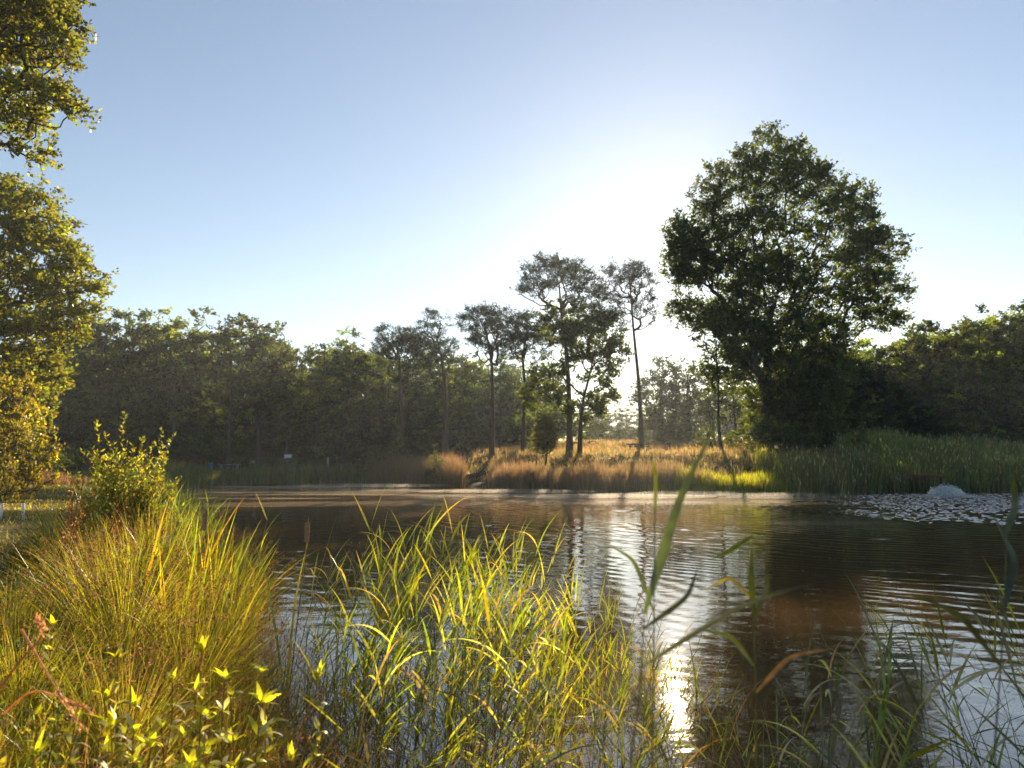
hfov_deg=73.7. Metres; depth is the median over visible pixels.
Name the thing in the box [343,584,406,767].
common reed
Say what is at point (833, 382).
leafy tree
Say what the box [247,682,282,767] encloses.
leafy herb
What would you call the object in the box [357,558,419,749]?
common reed
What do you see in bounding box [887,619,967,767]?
common reed
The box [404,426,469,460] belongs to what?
bush
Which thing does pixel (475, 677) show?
common reed
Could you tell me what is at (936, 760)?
common reed
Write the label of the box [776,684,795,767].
common reed
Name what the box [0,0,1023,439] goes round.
sky
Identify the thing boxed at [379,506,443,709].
common reed
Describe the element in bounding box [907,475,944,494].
rusty frame
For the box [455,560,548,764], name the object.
common reed
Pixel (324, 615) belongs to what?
common reed
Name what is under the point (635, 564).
common reed
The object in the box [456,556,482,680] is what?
common reed
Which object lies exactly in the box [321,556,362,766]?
common reed
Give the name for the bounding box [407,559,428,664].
common reed
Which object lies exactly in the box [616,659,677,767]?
common reed
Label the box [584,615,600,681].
common reed
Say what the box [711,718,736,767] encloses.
common reed
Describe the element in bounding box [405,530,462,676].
common reed
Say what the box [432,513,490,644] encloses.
common reed
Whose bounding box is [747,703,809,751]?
common reed
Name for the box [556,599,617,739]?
common reed
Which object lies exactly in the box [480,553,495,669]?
common reed
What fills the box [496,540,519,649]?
common reed
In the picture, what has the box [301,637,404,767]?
common reed
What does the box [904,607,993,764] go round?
common reed
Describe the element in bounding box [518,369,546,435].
dense tree
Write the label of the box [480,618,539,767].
common reed
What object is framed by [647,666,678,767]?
common reed
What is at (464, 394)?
dense tree
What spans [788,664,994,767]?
common reed
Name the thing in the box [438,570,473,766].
common reed
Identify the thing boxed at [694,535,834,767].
common reed
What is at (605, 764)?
dead reed stalks
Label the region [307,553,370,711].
common reed
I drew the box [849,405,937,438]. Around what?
bush
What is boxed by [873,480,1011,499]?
fountain
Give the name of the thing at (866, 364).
dense tree
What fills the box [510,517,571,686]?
common reed
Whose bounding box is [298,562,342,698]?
common reed
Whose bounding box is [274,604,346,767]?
common reed
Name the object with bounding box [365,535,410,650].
common reed
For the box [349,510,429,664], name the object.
common reed
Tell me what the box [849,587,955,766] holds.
common reed
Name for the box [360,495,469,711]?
common reed
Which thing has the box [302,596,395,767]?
common reed
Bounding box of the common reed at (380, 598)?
[364,524,409,695]
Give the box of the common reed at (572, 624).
[512,597,605,767]
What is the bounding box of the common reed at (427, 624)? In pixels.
[413,576,442,676]
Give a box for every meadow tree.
[627,353,696,441]
[652,356,722,441]
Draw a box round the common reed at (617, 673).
[589,602,643,746]
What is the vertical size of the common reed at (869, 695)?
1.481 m
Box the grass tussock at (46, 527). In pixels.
[0,500,98,567]
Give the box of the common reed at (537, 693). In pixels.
[500,626,559,767]
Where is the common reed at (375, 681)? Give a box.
[322,635,401,767]
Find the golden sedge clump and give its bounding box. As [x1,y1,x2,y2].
[362,450,476,486]
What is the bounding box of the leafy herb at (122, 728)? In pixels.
[114,720,128,767]
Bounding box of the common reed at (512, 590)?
[485,537,528,675]
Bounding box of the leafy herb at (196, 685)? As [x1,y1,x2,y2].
[183,674,207,767]
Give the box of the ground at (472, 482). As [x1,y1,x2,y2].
[0,430,829,766]
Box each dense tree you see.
[0,362,24,458]
[13,385,80,467]
[18,326,100,470]
[79,346,123,461]
[124,328,193,462]
[202,362,253,465]
[220,349,282,465]
[236,341,308,456]
[291,351,338,456]
[303,326,380,467]
[305,347,355,466]
[337,342,373,461]
[342,348,392,463]
[353,349,398,456]
[367,346,416,461]
[380,354,435,460]
[402,356,435,430]
[403,350,454,430]
[404,351,451,460]
[422,363,466,457]
[433,368,482,458]
[442,353,489,451]
[455,352,498,447]
[471,359,498,441]
[477,354,521,442]
[489,355,522,440]
[497,363,529,442]
[510,355,549,412]
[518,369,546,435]
[539,382,561,439]
[542,367,576,440]
[576,397,597,440]
[583,387,613,440]
[609,403,631,439]
[619,404,637,440]
[627,404,649,440]
[643,396,664,439]
[701,392,725,436]
[716,396,744,437]
[795,329,852,448]
[834,341,871,407]
[848,337,906,433]
[849,339,896,422]
[854,338,890,399]
[861,343,898,397]
[880,341,944,437]
[881,346,930,406]
[884,326,952,439]
[894,332,956,436]
[927,332,965,432]
[940,331,1002,429]
[943,302,1023,445]
[967,328,1017,419]
[985,307,1023,408]
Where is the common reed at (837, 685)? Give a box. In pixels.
[778,621,876,767]
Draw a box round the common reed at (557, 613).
[520,553,576,678]
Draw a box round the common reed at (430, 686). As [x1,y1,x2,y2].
[405,591,454,719]
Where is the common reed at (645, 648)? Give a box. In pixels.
[627,600,659,687]
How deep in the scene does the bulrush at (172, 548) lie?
5.93 m
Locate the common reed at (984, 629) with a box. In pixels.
[968,600,1023,767]
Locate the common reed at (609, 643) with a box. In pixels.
[594,588,625,692]
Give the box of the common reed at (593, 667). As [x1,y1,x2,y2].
[562,590,624,718]
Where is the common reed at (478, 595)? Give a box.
[441,553,493,675]
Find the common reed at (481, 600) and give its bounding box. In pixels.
[432,561,498,762]
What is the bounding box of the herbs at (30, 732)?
[0,559,212,767]
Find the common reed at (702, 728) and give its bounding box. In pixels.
[622,690,736,767]
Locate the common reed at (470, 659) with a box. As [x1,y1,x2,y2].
[451,569,493,767]
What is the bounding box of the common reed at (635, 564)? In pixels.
[610,456,657,767]
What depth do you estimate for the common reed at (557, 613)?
5.54 m
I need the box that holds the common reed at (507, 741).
[447,621,558,767]
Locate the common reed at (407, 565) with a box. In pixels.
[388,518,421,644]
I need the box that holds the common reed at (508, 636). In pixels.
[492,558,537,704]
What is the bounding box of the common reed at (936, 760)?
[931,742,949,767]
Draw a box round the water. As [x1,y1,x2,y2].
[178,483,1023,767]
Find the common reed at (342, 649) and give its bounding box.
[317,595,362,719]
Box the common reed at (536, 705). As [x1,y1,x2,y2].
[533,656,559,764]
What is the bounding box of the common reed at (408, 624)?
[392,544,419,712]
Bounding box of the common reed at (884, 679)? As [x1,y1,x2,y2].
[870,615,899,767]
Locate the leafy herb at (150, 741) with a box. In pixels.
[137,723,169,767]
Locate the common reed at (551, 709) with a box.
[548,557,599,742]
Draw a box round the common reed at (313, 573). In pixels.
[289,552,318,690]
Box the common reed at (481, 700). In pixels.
[461,548,549,767]
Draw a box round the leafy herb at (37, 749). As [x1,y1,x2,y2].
[28,726,59,767]
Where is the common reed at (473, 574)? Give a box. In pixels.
[454,513,496,656]
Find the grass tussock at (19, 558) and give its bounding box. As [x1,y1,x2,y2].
[0,526,77,572]
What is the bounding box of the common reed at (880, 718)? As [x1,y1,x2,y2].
[851,637,903,767]
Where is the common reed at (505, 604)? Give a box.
[466,536,525,699]
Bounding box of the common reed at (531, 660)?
[481,594,563,767]
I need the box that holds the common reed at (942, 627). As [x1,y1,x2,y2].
[926,583,979,767]
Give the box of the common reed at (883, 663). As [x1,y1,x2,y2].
[797,638,895,765]
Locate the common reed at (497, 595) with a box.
[449,536,519,717]
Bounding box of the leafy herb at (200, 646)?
[179,635,219,767]
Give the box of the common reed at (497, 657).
[489,561,517,736]
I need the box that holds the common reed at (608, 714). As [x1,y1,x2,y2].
[573,623,640,767]
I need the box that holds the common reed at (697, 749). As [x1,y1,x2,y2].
[666,702,707,767]
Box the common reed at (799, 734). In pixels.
[741,682,822,767]
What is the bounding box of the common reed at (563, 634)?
[547,582,587,766]
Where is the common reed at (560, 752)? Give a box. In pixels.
[523,608,590,767]
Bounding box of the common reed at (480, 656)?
[443,621,496,767]
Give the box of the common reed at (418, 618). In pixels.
[379,546,447,727]
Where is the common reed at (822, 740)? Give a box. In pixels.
[748,707,823,767]
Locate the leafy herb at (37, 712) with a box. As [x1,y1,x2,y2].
[14,703,52,767]
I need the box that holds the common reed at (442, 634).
[381,564,468,767]
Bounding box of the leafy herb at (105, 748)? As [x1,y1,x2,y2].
[98,734,114,767]
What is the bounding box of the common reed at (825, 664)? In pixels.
[786,619,833,767]
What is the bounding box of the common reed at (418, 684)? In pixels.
[383,570,479,767]
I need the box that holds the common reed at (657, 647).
[647,605,666,689]
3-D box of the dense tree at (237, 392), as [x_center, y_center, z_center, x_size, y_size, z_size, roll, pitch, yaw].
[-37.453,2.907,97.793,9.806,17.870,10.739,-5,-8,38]
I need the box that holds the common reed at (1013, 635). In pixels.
[986,584,1023,747]
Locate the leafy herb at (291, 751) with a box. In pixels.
[287,741,301,767]
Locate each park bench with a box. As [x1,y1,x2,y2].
[217,464,240,468]
[627,444,648,450]
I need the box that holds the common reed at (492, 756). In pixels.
[439,604,531,767]
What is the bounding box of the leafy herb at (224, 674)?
[207,667,237,767]
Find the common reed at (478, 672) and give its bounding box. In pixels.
[454,572,499,767]
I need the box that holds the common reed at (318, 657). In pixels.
[297,611,329,717]
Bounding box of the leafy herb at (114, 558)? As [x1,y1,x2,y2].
[101,553,122,629]
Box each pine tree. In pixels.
[81,333,142,465]
[223,336,296,466]
[369,321,426,453]
[394,307,463,458]
[453,300,535,460]
[492,305,558,451]
[508,248,633,455]
[597,255,661,448]
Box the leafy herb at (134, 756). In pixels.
[120,743,142,767]
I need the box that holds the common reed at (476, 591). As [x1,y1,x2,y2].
[445,550,494,695]
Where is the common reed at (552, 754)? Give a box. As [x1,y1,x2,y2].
[516,636,592,767]
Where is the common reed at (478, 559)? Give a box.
[447,535,487,683]
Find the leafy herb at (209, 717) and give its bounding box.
[201,713,219,765]
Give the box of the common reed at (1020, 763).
[966,639,1023,767]
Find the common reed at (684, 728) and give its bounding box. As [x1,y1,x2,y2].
[669,693,707,765]
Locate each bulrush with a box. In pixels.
[100,499,177,628]
[103,499,187,628]
[109,518,160,640]
[125,512,202,593]
[126,512,191,592]
[135,505,186,578]
[136,501,173,565]
[138,520,210,602]
[138,521,201,614]
[150,544,212,663]
[151,513,193,594]
[158,498,243,636]
[158,519,183,567]
[164,530,233,604]
[173,519,258,678]
[174,526,268,685]
[184,527,275,656]
[185,524,220,577]
[190,499,230,600]
[191,510,236,614]
[192,540,244,637]
[195,519,216,563]
[196,536,250,588]
[199,534,233,630]
[206,532,274,667]
[211,547,248,667]
[220,530,251,607]
[222,532,263,629]
[234,533,273,642]
[240,564,288,658]
[247,529,268,630]
[254,517,335,699]
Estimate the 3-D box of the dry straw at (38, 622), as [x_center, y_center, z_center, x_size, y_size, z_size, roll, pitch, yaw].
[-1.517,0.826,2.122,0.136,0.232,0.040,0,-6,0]
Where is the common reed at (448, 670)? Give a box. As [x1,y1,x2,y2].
[426,609,463,743]
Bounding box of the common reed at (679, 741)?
[669,643,704,766]
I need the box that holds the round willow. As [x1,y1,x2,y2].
[529,412,559,464]
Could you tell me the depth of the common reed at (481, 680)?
4.90 m
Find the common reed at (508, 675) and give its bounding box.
[455,575,568,763]
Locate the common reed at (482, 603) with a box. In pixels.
[454,558,491,672]
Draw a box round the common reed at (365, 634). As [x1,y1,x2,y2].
[318,563,399,726]
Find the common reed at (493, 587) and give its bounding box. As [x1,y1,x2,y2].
[472,552,506,691]
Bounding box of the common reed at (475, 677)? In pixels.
[453,618,503,731]
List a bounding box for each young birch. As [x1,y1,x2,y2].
[421,444,444,485]
[815,389,850,453]
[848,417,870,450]
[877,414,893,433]
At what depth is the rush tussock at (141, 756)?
2.81 m
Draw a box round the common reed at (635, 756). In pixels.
[632,724,653,767]
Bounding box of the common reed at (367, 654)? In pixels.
[333,556,397,766]
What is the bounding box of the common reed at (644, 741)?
[578,699,677,767]
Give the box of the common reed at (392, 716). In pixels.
[370,602,428,767]
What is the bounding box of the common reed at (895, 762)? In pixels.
[841,567,951,767]
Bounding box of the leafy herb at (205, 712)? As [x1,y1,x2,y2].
[189,702,223,767]
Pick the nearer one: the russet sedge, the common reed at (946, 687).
the common reed at (946, 687)
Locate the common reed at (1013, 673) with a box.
[957,587,1023,755]
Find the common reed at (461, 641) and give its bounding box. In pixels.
[443,558,495,715]
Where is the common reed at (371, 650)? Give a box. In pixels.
[352,568,397,742]
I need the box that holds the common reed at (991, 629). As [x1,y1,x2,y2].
[933,583,1023,767]
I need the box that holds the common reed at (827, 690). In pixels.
[762,640,842,767]
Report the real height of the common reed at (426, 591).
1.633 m
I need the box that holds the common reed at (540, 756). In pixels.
[465,600,578,767]
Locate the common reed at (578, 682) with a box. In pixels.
[571,566,614,723]
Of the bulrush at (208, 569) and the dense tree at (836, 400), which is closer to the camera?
the bulrush at (208, 569)
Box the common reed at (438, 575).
[430,528,447,641]
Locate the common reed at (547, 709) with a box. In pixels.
[528,604,564,763]
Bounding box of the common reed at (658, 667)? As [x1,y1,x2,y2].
[645,639,678,698]
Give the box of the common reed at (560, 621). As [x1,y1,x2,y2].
[531,547,585,682]
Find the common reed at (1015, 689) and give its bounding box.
[998,656,1023,755]
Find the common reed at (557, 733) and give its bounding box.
[555,613,572,767]
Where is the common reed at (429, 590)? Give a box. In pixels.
[412,510,462,676]
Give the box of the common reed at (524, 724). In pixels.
[498,559,554,760]
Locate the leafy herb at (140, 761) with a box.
[134,749,156,767]
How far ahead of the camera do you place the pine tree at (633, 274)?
54.77 m
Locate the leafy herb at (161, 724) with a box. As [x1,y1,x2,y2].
[153,715,173,767]
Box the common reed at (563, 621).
[545,585,579,661]
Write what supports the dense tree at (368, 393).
on the ground at (472, 482)
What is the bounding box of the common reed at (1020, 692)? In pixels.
[964,669,1023,767]
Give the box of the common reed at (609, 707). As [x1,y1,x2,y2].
[592,669,618,767]
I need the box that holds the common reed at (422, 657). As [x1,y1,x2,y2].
[401,558,463,746]
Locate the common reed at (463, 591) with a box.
[446,534,472,656]
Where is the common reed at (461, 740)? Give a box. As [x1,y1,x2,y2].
[440,587,500,767]
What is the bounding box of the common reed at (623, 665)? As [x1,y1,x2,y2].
[618,641,631,679]
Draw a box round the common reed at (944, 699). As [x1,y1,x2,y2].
[907,620,971,767]
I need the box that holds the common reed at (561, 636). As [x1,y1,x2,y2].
[520,575,583,722]
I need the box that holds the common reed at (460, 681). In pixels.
[430,593,488,764]
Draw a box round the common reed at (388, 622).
[361,563,423,683]
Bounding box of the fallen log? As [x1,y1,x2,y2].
[465,466,490,478]
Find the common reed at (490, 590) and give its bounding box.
[472,530,510,664]
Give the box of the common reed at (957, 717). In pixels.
[889,588,1008,767]
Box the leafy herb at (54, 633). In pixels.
[32,615,64,722]
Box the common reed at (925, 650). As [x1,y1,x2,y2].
[879,622,962,767]
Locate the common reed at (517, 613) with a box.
[491,534,532,704]
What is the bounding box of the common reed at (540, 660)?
[517,599,560,750]
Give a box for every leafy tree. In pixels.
[0,351,87,465]
[38,338,129,467]
[41,299,159,469]
[73,327,169,468]
[89,329,177,457]
[100,308,202,463]
[116,305,234,465]
[152,318,240,461]
[154,327,239,460]
[178,323,279,468]
[178,330,252,466]
[214,312,300,468]
[233,338,301,465]
[246,338,330,467]
[263,346,339,463]
[271,340,364,463]
[293,340,371,464]
[328,348,404,468]
[329,346,392,466]
[427,353,482,456]
[685,375,733,439]
[703,374,754,442]
[724,385,759,443]
[736,387,776,430]
[773,344,817,430]
[801,344,857,450]
[838,338,889,421]
[853,336,939,429]
[897,326,985,437]
[901,319,1009,432]
[949,315,1023,443]
[977,299,1023,417]
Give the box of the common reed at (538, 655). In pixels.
[524,584,574,730]
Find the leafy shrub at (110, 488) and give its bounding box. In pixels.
[60,411,183,561]
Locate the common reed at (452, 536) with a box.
[412,495,469,670]
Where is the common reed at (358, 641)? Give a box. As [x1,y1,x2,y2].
[323,556,391,726]
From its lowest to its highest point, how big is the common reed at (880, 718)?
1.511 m
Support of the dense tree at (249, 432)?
on the ground at (472, 482)
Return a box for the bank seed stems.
[3,563,451,767]
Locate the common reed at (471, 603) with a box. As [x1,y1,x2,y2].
[420,545,499,759]
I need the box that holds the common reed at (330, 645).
[302,593,361,718]
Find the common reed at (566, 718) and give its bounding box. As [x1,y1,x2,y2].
[537,662,598,764]
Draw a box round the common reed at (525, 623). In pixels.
[495,560,559,692]
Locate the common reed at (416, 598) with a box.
[399,583,434,707]
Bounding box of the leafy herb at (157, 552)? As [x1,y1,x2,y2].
[146,547,166,633]
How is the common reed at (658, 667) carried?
in the water
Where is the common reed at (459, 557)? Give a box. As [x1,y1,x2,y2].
[450,514,473,667]
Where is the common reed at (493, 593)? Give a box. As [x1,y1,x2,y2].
[454,522,527,688]
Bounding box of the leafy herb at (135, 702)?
[110,686,159,767]
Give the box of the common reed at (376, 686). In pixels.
[339,542,428,725]
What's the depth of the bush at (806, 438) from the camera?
45.71 m
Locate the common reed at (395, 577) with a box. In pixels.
[355,526,422,701]
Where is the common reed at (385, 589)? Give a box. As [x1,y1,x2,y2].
[350,533,391,671]
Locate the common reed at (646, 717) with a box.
[632,664,665,767]
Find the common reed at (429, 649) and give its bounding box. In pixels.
[385,569,468,767]
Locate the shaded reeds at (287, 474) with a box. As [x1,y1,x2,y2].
[110,454,432,489]
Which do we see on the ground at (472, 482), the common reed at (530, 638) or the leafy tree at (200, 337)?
the leafy tree at (200, 337)
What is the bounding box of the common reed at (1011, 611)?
[982,558,1023,699]
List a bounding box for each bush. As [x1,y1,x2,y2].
[0,370,65,500]
[0,416,37,504]
[0,432,18,496]
[11,447,76,472]
[17,440,86,472]
[79,432,143,465]
[92,441,114,466]
[99,433,150,464]
[128,429,193,464]
[145,431,232,466]
[146,436,209,465]
[154,427,196,462]
[280,456,303,469]
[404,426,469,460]
[426,422,495,455]
[477,414,535,445]
[512,403,585,444]
[527,442,535,451]
[537,418,585,443]
[547,407,610,443]
[604,428,629,440]
[652,427,674,443]
[679,430,696,443]
[693,428,735,448]
[721,414,792,453]
[722,429,763,453]
[759,423,819,452]
[781,435,815,453]
[799,407,881,439]
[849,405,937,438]
[851,410,905,433]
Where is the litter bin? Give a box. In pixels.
[665,442,669,449]
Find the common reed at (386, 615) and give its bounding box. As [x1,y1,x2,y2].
[355,544,432,685]
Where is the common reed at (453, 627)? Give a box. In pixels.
[431,556,474,725]
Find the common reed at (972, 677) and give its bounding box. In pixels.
[926,624,1023,767]
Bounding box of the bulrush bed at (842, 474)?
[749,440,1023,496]
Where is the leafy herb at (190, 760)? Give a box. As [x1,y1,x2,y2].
[173,746,204,767]
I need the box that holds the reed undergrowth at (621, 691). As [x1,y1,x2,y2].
[149,615,839,767]
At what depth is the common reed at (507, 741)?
3.34 m
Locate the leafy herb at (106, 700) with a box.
[86,679,126,767]
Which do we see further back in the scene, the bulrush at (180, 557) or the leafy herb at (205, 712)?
the bulrush at (180, 557)
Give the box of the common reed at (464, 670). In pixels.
[428,573,496,730]
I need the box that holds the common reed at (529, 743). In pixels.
[518,598,596,767]
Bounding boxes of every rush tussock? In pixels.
[0,502,169,591]
[0,506,252,654]
[0,527,267,699]
[0,567,96,670]
[0,594,150,750]
[0,615,280,767]
[0,703,64,767]
[1,517,190,614]
[19,495,271,590]
[47,563,348,739]
[49,718,266,767]
[84,525,323,625]
[97,534,304,669]
[121,648,360,767]
[139,712,386,767]
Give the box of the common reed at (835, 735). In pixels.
[830,693,844,767]
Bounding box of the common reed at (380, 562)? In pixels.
[366,512,397,652]
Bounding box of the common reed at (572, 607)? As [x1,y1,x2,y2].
[563,556,585,681]
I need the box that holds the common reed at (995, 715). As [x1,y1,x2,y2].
[954,652,1023,767]
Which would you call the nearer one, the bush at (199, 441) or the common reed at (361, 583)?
the common reed at (361, 583)
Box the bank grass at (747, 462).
[466,447,805,480]
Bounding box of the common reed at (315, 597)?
[298,544,350,661]
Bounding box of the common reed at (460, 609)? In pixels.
[438,537,481,670]
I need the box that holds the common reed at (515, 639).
[484,523,538,686]
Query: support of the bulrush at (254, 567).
on the ground at (472, 482)
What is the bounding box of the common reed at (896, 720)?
[857,606,954,767]
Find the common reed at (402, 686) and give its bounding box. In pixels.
[344,528,441,767]
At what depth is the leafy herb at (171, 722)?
2.74 m
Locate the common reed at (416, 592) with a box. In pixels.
[387,547,428,660]
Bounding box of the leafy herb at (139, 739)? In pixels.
[126,732,143,767]
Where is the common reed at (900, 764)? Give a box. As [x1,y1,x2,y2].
[831,690,934,767]
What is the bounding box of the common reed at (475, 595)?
[425,524,485,717]
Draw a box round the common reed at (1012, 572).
[910,469,1018,767]
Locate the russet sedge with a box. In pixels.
[481,454,721,494]
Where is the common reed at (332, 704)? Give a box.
[287,603,368,760]
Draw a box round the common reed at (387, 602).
[359,559,408,657]
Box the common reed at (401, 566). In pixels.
[365,539,411,684]
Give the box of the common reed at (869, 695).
[848,650,899,767]
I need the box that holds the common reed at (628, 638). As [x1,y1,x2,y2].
[602,574,649,684]
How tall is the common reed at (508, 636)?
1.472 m
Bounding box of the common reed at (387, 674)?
[351,577,439,767]
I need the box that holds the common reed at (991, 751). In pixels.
[974,728,1023,767]
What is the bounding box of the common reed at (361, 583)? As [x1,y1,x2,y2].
[324,525,387,663]
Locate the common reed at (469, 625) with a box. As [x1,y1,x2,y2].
[428,539,518,700]
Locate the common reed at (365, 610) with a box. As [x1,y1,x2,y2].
[313,535,401,716]
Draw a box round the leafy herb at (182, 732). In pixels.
[176,725,196,767]
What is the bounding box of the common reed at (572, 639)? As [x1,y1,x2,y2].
[559,597,586,680]
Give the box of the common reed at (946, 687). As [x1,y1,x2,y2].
[913,632,1015,765]
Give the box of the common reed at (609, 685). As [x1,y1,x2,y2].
[599,614,627,741]
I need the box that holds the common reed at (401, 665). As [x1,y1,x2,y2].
[391,577,417,759]
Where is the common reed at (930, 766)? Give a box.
[851,605,941,767]
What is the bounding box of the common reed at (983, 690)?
[888,652,1023,767]
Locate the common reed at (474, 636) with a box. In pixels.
[432,530,506,721]
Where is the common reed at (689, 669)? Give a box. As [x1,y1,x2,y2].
[669,634,701,698]
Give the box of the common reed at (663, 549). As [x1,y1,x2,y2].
[630,417,815,767]
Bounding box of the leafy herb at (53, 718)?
[37,686,72,767]
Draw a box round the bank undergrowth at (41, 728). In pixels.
[0,549,307,767]
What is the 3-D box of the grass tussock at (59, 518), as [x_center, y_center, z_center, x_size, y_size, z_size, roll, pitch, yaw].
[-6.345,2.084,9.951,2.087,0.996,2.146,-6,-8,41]
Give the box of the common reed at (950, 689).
[882,569,1023,767]
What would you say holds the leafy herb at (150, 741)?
on the ground at (472, 482)
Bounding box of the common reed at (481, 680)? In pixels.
[469,620,492,713]
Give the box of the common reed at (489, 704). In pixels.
[459,572,511,745]
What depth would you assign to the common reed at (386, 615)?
5.42 m
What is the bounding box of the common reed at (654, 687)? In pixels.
[644,649,656,734]
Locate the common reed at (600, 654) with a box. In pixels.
[584,597,610,709]
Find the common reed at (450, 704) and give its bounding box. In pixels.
[441,586,479,767]
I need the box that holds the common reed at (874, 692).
[830,611,914,767]
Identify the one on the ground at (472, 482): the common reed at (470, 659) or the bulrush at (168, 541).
the bulrush at (168, 541)
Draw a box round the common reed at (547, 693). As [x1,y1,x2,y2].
[492,613,614,767]
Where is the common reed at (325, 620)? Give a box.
[295,553,352,685]
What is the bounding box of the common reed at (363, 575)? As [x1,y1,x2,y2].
[350,549,385,703]
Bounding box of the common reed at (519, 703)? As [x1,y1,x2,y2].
[456,632,560,767]
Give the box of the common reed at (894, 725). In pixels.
[862,624,912,767]
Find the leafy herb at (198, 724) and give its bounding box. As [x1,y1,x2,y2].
[185,687,215,767]
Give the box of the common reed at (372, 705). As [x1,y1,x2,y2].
[352,635,398,767]
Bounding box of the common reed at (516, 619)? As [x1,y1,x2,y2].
[500,561,532,659]
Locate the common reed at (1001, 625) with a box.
[979,590,1023,687]
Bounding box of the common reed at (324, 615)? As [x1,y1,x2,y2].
[310,566,343,664]
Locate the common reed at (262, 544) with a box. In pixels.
[243,490,288,635]
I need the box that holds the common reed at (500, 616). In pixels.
[467,549,531,709]
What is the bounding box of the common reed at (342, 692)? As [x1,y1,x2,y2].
[331,614,379,766]
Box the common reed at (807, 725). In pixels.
[766,681,819,767]
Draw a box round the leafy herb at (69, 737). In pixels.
[48,702,87,767]
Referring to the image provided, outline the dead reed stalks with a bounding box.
[65,636,915,767]
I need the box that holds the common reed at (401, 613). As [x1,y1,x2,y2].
[358,570,419,752]
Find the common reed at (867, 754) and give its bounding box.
[852,730,915,767]
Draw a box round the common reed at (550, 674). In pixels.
[520,628,572,744]
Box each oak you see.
[0,0,102,183]
[0,171,118,452]
[514,295,638,452]
[656,119,922,452]
[684,308,748,452]
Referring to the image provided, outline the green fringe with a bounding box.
[628,464,823,495]
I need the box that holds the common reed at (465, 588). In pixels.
[434,539,483,674]
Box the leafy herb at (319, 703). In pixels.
[303,661,330,767]
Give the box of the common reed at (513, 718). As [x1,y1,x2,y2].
[424,580,572,767]
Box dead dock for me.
[29,477,140,615]
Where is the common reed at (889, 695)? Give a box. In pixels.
[848,613,914,766]
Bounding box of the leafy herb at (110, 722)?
[90,703,128,767]
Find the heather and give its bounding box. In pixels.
[4,466,96,485]
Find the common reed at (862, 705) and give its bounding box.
[760,691,883,767]
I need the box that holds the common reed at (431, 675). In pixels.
[391,601,447,740]
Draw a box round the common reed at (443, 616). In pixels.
[402,573,464,767]
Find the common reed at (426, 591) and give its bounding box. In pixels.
[395,532,457,681]
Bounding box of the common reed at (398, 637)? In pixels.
[392,556,422,701]
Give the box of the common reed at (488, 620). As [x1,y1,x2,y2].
[447,569,523,767]
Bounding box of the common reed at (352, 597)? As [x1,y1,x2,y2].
[339,551,373,668]
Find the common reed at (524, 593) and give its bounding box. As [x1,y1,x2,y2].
[510,559,531,663]
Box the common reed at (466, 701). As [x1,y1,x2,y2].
[405,604,489,767]
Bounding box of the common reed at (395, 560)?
[361,527,426,706]
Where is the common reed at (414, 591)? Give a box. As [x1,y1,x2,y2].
[397,541,427,671]
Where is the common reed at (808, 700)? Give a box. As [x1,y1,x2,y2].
[779,614,838,767]
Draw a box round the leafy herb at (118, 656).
[100,648,144,764]
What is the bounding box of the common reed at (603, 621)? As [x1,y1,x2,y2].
[595,584,615,669]
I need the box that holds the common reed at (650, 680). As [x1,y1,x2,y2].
[628,642,668,713]
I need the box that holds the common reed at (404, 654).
[351,571,443,754]
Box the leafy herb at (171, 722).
[151,666,189,767]
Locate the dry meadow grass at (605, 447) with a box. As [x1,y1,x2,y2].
[453,437,757,472]
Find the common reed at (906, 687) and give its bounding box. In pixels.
[852,595,937,765]
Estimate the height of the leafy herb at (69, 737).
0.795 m
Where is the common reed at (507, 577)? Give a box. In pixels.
[469,520,531,683]
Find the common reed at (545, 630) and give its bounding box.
[519,586,568,720]
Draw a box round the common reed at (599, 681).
[592,584,622,724]
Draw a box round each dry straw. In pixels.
[0,612,48,688]
[2,690,92,715]
[20,629,87,730]
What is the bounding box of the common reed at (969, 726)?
[942,674,1003,767]
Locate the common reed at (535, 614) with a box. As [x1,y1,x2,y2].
[490,539,563,705]
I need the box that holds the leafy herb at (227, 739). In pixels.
[220,728,242,767]
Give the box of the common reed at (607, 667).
[601,632,607,692]
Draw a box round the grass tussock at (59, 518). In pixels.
[11,501,101,557]
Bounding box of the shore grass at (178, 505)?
[53,464,238,544]
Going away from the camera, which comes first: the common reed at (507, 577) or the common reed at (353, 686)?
the common reed at (353, 686)
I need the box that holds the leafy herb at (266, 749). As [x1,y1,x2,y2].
[248,664,286,767]
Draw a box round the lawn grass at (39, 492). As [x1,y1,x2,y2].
[0,481,95,586]
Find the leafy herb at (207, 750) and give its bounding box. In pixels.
[200,744,213,767]
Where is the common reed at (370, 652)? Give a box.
[334,593,401,767]
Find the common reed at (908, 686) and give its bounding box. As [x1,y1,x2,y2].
[881,640,926,766]
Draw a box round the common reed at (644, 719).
[628,657,662,765]
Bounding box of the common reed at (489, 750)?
[422,581,518,767]
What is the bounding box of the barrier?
[0,501,24,519]
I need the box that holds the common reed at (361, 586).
[341,493,393,678]
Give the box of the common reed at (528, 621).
[492,517,554,692]
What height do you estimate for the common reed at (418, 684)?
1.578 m
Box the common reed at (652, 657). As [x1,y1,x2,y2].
[645,625,664,684]
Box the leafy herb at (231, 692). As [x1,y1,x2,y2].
[212,684,248,767]
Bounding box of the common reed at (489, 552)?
[455,516,502,666]
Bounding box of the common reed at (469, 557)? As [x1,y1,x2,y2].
[406,533,482,709]
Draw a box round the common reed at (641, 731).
[619,665,677,767]
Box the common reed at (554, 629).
[544,587,568,683]
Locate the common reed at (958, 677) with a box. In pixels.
[902,643,1012,767]

